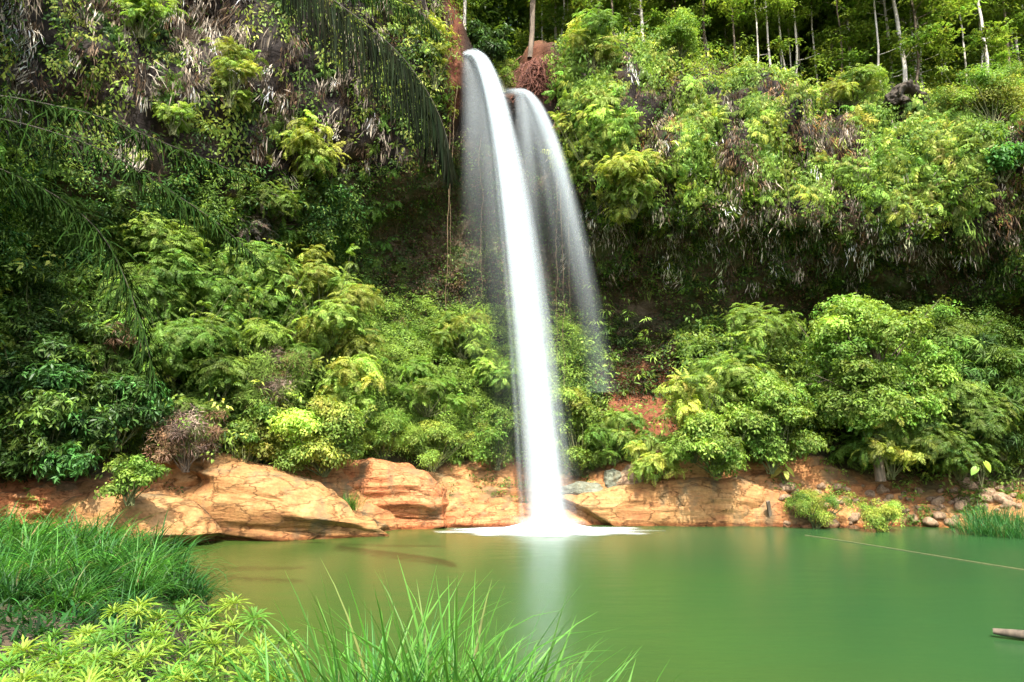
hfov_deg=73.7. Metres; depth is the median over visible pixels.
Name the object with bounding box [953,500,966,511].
cobble
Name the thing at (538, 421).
waterfall
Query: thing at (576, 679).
grass clump
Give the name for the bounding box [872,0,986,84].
forest tree
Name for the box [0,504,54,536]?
sedge tussock
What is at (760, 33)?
forest tree
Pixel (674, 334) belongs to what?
thicket
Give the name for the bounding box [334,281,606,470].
slope undergrowth
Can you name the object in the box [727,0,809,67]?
forest tree
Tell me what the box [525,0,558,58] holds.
forest tree
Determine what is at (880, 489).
cobble
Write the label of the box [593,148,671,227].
bush
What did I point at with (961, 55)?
forest tree
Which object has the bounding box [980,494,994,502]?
cobble
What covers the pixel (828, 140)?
dead fern skirts
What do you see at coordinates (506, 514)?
rock slab
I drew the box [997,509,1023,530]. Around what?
grass tuft
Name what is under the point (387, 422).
bush
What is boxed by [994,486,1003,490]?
cobble
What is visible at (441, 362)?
slope ferns
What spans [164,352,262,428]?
bush
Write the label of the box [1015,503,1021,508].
cobble
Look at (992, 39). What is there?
forest tree
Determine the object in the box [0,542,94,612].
sedge tussock
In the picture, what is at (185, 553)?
sedge tussock
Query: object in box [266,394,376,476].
bush
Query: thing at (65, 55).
cliff leaves
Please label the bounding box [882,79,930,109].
stump
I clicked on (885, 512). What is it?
shrub
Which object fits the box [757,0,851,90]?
forest tree
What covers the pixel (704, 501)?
rock slab
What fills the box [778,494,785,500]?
cobble
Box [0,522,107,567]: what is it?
sedge tussock
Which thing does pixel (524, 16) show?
forest tree
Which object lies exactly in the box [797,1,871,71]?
forest tree
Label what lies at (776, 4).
forest tree
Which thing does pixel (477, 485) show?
ledge plants
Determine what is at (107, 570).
sedge tussock
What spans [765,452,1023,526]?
ledge plants
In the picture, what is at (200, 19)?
dead fern skirts
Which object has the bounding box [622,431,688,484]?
bush
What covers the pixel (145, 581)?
sedge tussock
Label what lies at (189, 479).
rock slab
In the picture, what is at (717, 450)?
bush
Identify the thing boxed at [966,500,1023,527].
grass tuft
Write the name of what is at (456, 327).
bush
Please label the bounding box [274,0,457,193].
palm
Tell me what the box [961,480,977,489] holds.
cobble
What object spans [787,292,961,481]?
tree
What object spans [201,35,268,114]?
fern
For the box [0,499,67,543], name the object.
sedge tussock
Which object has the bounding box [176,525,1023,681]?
water
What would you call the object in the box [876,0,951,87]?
forest tree
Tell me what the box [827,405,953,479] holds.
fern
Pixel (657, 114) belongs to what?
dark creepers
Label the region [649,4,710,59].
sapling
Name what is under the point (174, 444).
bush
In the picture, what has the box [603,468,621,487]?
boulder
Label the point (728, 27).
forest tree
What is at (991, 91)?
bush
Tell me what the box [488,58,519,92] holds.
bush
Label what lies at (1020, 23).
forest tree
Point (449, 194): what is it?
vine
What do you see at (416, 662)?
grass clump
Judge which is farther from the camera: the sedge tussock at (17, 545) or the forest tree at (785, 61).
the forest tree at (785, 61)
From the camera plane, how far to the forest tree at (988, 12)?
42.76 m
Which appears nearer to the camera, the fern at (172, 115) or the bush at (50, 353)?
the bush at (50, 353)
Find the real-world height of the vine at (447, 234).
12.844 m
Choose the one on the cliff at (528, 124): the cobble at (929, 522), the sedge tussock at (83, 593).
the cobble at (929, 522)
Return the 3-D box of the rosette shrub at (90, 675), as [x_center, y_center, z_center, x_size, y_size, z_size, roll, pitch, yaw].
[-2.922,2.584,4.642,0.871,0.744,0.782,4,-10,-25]
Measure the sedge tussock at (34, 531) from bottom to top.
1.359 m
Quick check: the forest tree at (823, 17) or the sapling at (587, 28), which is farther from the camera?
the forest tree at (823, 17)
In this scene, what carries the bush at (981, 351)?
on the cliff at (528, 124)
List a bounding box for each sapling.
[559,2,632,74]
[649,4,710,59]
[781,28,820,78]
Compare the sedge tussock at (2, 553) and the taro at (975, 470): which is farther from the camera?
the taro at (975, 470)
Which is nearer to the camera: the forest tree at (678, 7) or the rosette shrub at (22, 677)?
the rosette shrub at (22, 677)
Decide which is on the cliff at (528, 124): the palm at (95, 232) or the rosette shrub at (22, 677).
the palm at (95, 232)
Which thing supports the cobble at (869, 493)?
on the cliff at (528, 124)
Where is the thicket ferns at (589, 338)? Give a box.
[0,268,1023,478]
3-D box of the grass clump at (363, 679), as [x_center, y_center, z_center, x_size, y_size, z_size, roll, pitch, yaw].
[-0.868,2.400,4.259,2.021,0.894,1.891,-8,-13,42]
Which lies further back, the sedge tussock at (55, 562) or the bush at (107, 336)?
the bush at (107, 336)
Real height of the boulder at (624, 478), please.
1.313 m
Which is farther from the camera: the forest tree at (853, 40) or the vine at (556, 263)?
the forest tree at (853, 40)
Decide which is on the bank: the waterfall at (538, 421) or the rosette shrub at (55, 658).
the rosette shrub at (55, 658)
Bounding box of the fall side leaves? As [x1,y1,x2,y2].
[334,0,471,142]
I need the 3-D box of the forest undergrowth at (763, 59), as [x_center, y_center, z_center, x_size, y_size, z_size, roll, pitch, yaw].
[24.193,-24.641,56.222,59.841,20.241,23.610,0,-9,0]
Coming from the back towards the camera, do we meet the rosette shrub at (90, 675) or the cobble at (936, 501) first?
the cobble at (936, 501)
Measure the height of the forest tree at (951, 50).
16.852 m
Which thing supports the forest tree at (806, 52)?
on the cliff at (528, 124)
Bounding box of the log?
[993,628,1023,638]
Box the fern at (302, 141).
[278,109,350,191]
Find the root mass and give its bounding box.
[506,56,565,105]
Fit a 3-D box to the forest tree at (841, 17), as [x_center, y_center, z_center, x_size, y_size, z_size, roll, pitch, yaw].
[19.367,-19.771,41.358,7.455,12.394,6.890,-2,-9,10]
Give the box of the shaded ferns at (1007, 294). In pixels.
[581,189,1023,313]
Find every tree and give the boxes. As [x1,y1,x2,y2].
[73,251,253,387]
[85,200,222,304]
[175,237,321,378]
[217,175,322,250]
[264,244,389,369]
[463,0,466,28]
[473,1,520,32]
[498,0,526,23]
[509,5,549,51]
[510,2,574,47]
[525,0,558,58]
[526,0,577,41]
[528,0,576,44]
[531,0,535,27]
[541,0,575,37]
[547,0,610,30]
[561,0,578,38]
[566,0,605,15]
[599,0,663,39]
[602,0,676,41]
[611,0,641,33]
[645,0,713,30]
[654,0,697,58]
[659,0,683,14]
[659,0,726,64]
[678,302,806,432]
[683,2,709,57]
[686,0,769,67]
[687,0,781,47]
[690,0,758,67]
[692,0,757,64]
[695,0,774,52]
[702,0,800,66]
[726,24,754,63]
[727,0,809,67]
[730,0,803,69]
[731,0,818,78]
[748,33,790,56]
[753,0,823,85]
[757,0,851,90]
[767,12,823,82]
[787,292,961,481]
[793,7,843,79]
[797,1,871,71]
[799,1,868,80]
[800,0,891,79]
[802,0,892,76]
[807,8,855,82]
[810,0,882,67]
[825,0,923,87]
[841,0,964,89]
[845,0,919,81]
[864,0,929,78]
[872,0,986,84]
[873,2,938,69]
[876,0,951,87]
[885,0,967,89]
[886,6,931,72]
[894,15,955,82]
[894,300,1023,407]
[906,0,1019,89]
[920,0,1023,84]
[922,18,965,85]
[927,5,972,88]
[929,6,1015,67]
[936,0,1023,85]
[941,16,980,83]
[943,4,1010,75]
[944,4,1007,70]
[947,4,1023,59]
[955,33,976,51]
[978,2,1023,60]
[990,0,1022,14]
[998,0,1023,36]
[999,7,1023,68]
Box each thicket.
[0,238,1020,484]
[0,242,1023,519]
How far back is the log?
11.11 m
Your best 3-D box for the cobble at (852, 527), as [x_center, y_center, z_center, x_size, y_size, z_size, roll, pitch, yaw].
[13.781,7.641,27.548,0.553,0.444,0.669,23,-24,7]
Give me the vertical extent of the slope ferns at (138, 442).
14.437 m
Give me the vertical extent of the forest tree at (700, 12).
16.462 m
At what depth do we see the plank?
28.04 m
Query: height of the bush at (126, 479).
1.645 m
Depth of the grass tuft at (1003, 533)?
24.59 m
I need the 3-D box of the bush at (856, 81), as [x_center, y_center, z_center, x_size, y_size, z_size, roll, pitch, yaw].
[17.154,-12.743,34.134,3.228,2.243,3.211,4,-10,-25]
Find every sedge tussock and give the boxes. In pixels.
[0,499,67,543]
[0,502,94,540]
[0,503,126,552]
[0,504,50,539]
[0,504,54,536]
[0,506,43,529]
[0,509,37,544]
[0,522,70,556]
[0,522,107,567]
[0,527,117,583]
[0,534,95,569]
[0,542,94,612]
[0,549,78,584]
[0,561,134,615]
[4,511,81,535]
[5,538,165,602]
[6,507,154,557]
[7,504,116,546]
[33,521,174,574]
[34,503,159,539]
[40,507,180,549]
[53,519,179,575]
[73,577,180,633]
[78,507,225,561]
[81,528,210,582]
[81,554,198,601]
[95,521,236,583]
[133,547,244,611]
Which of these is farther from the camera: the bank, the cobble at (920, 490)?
the cobble at (920, 490)
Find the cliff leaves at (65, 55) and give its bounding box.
[0,0,462,189]
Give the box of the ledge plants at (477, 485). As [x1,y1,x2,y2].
[60,451,747,502]
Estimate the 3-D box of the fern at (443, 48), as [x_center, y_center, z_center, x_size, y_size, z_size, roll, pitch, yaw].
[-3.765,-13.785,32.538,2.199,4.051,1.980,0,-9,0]
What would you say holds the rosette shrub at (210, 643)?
on the bank
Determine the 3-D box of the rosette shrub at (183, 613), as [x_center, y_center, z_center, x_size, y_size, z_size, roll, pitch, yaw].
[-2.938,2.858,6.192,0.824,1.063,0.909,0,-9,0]
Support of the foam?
on the water
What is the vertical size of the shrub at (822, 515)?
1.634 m
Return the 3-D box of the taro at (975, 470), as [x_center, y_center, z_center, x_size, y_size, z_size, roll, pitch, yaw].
[18.599,5.298,27.225,0.885,1.064,0.954,0,-9,0]
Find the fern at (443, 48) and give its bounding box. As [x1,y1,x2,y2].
[411,12,455,92]
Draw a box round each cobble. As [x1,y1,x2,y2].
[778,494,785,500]
[780,482,795,492]
[801,524,811,527]
[816,482,825,489]
[822,519,839,527]
[832,483,841,489]
[846,525,860,528]
[848,515,858,522]
[864,490,874,496]
[877,484,884,494]
[885,494,893,498]
[909,514,917,522]
[914,487,922,493]
[922,517,938,526]
[926,496,934,501]
[931,496,944,505]
[932,512,945,519]
[943,518,959,527]
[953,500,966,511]
[957,477,969,485]
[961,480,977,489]
[963,497,975,505]
[975,503,988,509]
[977,487,995,494]
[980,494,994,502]
[992,492,1008,503]
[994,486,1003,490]
[1003,500,1012,508]
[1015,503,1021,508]
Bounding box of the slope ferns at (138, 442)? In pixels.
[0,132,408,479]
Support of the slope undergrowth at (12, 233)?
on the cliff at (528, 124)
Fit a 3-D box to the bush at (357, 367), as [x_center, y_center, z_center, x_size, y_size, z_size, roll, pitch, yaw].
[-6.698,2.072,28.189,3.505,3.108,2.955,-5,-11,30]
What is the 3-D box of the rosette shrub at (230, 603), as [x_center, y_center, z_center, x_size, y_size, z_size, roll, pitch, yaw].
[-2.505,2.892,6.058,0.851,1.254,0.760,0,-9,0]
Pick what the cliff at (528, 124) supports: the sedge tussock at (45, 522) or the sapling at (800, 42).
the sapling at (800, 42)
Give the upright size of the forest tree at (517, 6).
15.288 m
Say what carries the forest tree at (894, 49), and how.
on the cliff at (528, 124)
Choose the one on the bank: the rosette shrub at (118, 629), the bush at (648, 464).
the rosette shrub at (118, 629)
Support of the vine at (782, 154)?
hanging from the cliff at (528, 124)
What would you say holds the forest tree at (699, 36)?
on the cliff at (528, 124)
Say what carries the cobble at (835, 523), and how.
on the cliff at (528, 124)
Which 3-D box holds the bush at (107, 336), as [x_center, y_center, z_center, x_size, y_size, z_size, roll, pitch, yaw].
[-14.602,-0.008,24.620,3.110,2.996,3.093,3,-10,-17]
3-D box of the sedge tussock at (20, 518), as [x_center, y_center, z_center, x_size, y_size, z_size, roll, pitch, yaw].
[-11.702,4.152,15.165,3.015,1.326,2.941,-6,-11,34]
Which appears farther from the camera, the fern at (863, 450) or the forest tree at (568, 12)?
the forest tree at (568, 12)
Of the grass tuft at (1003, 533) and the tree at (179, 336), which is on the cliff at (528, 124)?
the tree at (179, 336)
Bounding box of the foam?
[459,520,626,535]
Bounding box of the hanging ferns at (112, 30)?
[0,0,448,164]
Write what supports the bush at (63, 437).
on the cliff at (528, 124)
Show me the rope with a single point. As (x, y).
(921, 553)
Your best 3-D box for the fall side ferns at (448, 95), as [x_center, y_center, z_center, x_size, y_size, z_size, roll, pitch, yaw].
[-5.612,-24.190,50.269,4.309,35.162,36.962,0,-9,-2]
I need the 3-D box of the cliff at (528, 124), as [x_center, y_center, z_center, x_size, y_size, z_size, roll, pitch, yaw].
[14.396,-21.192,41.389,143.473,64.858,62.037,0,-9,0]
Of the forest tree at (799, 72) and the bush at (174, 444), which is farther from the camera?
the forest tree at (799, 72)
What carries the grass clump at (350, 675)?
on the bank
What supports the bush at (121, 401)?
on the cliff at (528, 124)
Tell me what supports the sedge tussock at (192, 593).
on the bank
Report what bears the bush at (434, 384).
on the cliff at (528, 124)
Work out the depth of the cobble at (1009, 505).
27.35 m
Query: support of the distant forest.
on the cliff at (528, 124)
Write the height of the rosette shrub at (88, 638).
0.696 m
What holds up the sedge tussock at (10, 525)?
on the bank
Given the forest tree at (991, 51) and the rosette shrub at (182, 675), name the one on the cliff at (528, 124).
the forest tree at (991, 51)
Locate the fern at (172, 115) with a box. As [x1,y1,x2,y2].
[152,99,195,137]
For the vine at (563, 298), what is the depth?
32.79 m
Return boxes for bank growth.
[0,540,223,681]
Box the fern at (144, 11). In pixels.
[105,0,188,40]
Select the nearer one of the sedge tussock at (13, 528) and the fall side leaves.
the sedge tussock at (13, 528)
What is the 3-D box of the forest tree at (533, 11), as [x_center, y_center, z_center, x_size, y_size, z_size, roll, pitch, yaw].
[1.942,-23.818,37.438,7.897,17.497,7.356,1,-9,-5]
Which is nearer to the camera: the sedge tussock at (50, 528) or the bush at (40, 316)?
the sedge tussock at (50, 528)
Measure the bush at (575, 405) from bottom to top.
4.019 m
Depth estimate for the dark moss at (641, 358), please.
34.02 m
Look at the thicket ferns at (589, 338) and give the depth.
30.21 m
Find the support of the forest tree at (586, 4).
on the cliff at (528, 124)
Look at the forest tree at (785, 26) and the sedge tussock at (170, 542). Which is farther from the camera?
the forest tree at (785, 26)
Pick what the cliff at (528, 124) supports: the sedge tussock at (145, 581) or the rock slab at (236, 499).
the rock slab at (236, 499)
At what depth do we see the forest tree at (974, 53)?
43.52 m
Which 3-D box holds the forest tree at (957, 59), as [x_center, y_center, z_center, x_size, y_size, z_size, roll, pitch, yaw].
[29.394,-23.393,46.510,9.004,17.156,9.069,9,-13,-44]
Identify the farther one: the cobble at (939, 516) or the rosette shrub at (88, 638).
the cobble at (939, 516)
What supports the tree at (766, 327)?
on the cliff at (528, 124)
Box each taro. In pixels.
[771,467,793,484]
[964,461,990,487]
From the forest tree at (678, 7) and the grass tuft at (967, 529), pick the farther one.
the forest tree at (678, 7)
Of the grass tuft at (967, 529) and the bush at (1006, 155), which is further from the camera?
the bush at (1006, 155)
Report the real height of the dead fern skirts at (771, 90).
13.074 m
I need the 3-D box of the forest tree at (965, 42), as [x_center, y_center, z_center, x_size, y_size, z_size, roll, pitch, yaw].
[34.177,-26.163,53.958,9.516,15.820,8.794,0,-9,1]
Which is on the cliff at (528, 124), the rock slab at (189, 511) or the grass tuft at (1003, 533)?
the rock slab at (189, 511)
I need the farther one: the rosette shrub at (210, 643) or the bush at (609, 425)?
the bush at (609, 425)
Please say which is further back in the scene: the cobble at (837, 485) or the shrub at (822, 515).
the cobble at (837, 485)
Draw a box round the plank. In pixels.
[766,500,771,517]
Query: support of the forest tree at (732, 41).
on the cliff at (528, 124)
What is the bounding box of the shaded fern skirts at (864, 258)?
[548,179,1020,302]
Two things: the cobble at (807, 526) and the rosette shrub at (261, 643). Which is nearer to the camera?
the rosette shrub at (261, 643)
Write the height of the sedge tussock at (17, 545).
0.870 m
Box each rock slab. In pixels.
[0,477,82,525]
[46,481,222,546]
[150,455,202,486]
[152,450,388,540]
[340,458,450,528]
[361,516,390,530]
[444,501,551,527]
[558,475,764,526]
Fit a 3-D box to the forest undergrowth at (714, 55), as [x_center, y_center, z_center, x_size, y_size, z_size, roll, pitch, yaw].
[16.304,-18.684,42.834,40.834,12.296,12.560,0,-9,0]
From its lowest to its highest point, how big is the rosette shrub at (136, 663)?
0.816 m
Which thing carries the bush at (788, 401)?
on the cliff at (528, 124)
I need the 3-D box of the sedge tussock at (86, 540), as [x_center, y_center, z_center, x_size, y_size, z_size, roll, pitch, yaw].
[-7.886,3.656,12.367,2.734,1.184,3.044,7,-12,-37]
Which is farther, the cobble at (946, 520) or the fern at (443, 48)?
the fern at (443, 48)
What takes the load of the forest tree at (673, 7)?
on the cliff at (528, 124)
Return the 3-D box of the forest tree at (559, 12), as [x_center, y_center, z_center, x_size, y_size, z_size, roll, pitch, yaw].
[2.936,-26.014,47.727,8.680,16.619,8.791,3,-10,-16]
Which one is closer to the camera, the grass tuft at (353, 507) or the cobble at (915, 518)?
the grass tuft at (353, 507)
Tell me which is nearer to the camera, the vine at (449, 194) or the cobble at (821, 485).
the cobble at (821, 485)
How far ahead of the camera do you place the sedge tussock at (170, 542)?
13.88 m
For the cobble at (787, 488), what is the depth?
28.85 m
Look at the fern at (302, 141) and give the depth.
29.09 m
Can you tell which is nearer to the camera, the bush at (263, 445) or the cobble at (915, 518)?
the bush at (263, 445)
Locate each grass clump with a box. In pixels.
[186,562,560,681]
[204,603,441,681]
[271,634,497,681]
[300,661,385,681]
[301,555,633,681]
[371,614,693,681]
[429,641,579,681]
[484,647,675,681]
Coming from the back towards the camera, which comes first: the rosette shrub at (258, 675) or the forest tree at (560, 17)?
the forest tree at (560, 17)
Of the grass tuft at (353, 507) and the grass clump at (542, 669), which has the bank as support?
the grass clump at (542, 669)
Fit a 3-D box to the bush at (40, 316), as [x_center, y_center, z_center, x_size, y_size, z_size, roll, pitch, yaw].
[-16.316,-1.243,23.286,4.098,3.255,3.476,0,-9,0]
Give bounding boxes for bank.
[0,572,212,681]
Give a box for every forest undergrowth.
[459,0,1023,94]
[460,0,1023,86]
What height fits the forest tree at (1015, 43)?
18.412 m
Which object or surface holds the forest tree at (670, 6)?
on the cliff at (528, 124)
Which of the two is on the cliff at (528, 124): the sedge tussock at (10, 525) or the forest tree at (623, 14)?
the forest tree at (623, 14)
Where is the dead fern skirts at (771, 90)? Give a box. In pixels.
[543,29,1023,207]
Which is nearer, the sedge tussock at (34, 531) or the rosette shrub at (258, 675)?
the rosette shrub at (258, 675)
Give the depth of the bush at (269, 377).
26.41 m
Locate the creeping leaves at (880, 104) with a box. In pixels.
[542,24,1023,239]
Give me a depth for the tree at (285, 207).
28.79 m
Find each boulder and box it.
[560,481,602,495]
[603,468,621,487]
[616,464,650,485]
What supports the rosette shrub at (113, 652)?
on the bank
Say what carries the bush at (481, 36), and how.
on the cliff at (528, 124)
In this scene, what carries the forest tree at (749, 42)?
on the cliff at (528, 124)
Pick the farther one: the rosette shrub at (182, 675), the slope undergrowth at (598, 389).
the slope undergrowth at (598, 389)
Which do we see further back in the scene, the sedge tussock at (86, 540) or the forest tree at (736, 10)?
the forest tree at (736, 10)
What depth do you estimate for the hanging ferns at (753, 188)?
31.73 m
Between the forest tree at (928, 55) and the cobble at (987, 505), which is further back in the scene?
the forest tree at (928, 55)
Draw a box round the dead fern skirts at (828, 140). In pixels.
[545,104,1023,248]
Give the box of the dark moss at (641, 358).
[586,317,695,406]
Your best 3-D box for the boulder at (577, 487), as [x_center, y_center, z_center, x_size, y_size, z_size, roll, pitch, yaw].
[3.004,6.517,29.438,1.849,0.930,0.986,0,-9,0]
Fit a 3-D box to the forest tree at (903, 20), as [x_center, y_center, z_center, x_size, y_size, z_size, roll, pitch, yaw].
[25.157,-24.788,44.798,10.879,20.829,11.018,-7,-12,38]
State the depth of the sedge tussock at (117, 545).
12.31 m
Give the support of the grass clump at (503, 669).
on the bank
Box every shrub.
[0,634,70,681]
[0,641,116,681]
[0,666,76,681]
[34,623,135,673]
[42,659,138,681]
[54,641,168,681]
[90,593,175,681]
[110,623,211,681]
[133,659,227,681]
[139,594,224,681]
[152,630,258,681]
[182,593,273,681]
[195,627,310,681]
[224,664,300,681]
[780,488,855,528]
[854,497,905,531]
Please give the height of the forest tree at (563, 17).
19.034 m
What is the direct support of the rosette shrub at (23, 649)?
on the bank
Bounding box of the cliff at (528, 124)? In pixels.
[0,0,1023,529]
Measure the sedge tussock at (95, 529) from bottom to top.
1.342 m
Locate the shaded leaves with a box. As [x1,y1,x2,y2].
[545,175,1023,321]
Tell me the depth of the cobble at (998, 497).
27.65 m
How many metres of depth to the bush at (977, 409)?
27.79 m
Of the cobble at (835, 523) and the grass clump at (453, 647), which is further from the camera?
the cobble at (835, 523)
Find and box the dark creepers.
[545,33,1023,221]
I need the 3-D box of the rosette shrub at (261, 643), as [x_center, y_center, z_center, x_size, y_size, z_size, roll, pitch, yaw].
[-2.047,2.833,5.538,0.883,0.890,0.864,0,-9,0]
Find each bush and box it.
[0,255,95,349]
[0,331,112,414]
[0,388,122,484]
[59,296,149,373]
[77,365,180,451]
[93,453,172,505]
[137,397,231,472]
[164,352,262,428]
[205,401,285,463]
[223,345,321,415]
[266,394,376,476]
[304,353,386,417]
[352,407,417,459]
[379,355,480,419]
[390,419,489,471]
[417,302,499,360]
[463,408,535,470]
[464,19,514,64]
[470,343,527,395]
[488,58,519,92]
[542,386,604,475]
[546,80,620,182]
[572,406,652,469]
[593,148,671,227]
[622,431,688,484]
[662,408,763,480]
[719,373,829,473]
[812,63,894,105]
[875,297,961,360]
[885,291,966,318]
[893,374,1023,483]
[921,58,1023,123]
[930,327,1023,460]
[959,108,1023,183]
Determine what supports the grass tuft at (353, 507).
on the cliff at (528, 124)
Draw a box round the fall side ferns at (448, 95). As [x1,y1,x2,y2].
[358,0,449,130]
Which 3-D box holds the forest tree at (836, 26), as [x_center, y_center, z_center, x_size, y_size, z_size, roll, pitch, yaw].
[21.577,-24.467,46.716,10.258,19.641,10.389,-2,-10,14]
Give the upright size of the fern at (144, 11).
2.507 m
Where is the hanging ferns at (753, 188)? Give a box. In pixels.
[556,168,1023,291]
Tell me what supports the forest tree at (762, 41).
on the cliff at (528, 124)
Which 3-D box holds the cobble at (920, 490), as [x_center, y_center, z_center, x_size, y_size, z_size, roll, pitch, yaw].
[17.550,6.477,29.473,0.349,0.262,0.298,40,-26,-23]
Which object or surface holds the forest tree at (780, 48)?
on the cliff at (528, 124)
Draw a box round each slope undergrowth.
[0,122,385,488]
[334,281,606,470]
[560,307,1023,475]
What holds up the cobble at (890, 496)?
on the cliff at (528, 124)
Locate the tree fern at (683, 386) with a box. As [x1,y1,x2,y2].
[650,350,732,462]
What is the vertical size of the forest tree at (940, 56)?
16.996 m
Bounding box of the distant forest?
[459,0,1023,87]
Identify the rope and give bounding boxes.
[805,535,1023,569]
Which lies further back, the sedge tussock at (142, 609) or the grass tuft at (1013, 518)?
the grass tuft at (1013, 518)
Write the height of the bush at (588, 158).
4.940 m
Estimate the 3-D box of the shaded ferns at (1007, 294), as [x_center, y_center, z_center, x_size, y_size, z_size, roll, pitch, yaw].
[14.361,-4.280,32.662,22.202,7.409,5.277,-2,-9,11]
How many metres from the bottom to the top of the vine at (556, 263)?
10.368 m
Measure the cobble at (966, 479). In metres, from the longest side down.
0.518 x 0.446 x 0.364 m
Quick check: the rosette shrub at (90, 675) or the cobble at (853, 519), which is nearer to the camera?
the rosette shrub at (90, 675)
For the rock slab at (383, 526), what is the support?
on the cliff at (528, 124)
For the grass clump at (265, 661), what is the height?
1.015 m
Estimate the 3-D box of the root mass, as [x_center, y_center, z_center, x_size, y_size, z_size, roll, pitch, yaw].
[1.408,-13.000,34.316,3.547,2.814,2.485,-3,-10,16]
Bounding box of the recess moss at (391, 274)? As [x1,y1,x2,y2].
[311,126,1023,349]
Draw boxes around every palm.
[0,91,266,412]
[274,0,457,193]
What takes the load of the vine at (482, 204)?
hanging from the cliff at (528, 124)
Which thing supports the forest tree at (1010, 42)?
on the cliff at (528, 124)
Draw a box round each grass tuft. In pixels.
[332,488,369,510]
[940,511,1018,537]
[946,501,1021,525]
[955,511,1023,539]
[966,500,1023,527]
[976,514,1023,538]
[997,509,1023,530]
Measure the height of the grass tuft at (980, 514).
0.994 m
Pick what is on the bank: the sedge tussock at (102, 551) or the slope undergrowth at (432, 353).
the sedge tussock at (102, 551)
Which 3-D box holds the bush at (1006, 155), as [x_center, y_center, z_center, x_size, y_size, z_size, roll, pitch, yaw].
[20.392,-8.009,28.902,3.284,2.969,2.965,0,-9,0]
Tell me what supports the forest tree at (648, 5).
on the cliff at (528, 124)
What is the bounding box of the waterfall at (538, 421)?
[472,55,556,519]
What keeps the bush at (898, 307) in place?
on the cliff at (528, 124)
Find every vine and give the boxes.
[445,103,451,302]
[449,86,457,272]
[478,143,482,285]
[555,196,557,355]
[560,201,564,390]
[780,96,790,227]
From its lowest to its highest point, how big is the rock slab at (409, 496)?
3.216 m
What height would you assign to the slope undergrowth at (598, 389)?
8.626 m
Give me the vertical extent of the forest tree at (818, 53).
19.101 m
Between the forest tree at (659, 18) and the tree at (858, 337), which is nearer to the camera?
the tree at (858, 337)
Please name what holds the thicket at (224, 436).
on the cliff at (528, 124)
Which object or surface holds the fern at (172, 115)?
on the cliff at (528, 124)
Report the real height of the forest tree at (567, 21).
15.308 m
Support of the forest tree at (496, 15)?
on the cliff at (528, 124)
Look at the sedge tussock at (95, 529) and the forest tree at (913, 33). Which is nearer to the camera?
the sedge tussock at (95, 529)
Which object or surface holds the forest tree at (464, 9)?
on the cliff at (528, 124)
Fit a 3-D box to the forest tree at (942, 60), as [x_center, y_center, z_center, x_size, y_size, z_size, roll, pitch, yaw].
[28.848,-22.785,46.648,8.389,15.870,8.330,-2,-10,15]
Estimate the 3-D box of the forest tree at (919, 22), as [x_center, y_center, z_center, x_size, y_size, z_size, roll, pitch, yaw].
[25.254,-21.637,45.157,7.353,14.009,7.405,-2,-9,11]
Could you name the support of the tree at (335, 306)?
on the cliff at (528, 124)
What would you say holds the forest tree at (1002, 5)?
on the cliff at (528, 124)
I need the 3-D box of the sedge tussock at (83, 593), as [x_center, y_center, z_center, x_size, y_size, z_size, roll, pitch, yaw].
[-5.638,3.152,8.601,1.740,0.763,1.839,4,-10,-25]
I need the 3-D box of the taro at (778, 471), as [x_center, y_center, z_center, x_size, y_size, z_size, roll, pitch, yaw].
[11.520,5.814,29.230,0.973,0.862,0.933,0,-9,0]
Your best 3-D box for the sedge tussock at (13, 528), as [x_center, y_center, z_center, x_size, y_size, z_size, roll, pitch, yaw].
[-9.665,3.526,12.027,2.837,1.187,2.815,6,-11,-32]
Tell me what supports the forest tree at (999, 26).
on the cliff at (528, 124)
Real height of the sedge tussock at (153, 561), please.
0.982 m
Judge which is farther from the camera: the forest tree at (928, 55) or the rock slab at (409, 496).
the forest tree at (928, 55)
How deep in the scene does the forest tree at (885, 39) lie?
41.25 m
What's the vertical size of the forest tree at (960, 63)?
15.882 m
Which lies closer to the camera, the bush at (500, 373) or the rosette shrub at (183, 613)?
the rosette shrub at (183, 613)
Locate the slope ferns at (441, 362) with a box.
[353,290,1023,471]
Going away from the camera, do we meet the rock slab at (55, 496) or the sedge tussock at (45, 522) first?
the sedge tussock at (45, 522)
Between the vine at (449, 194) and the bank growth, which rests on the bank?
the bank growth
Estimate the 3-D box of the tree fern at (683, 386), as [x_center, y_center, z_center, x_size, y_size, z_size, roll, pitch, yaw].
[7.337,2.775,28.741,3.289,4.676,3.013,6,-11,-32]
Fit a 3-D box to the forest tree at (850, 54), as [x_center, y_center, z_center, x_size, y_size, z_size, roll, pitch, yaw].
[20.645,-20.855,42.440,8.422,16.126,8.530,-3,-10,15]
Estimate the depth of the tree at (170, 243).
25.95 m
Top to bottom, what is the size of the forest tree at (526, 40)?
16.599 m
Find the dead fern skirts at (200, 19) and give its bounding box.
[0,0,454,193]
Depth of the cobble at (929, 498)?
29.11 m
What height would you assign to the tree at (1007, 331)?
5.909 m
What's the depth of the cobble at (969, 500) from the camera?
28.46 m

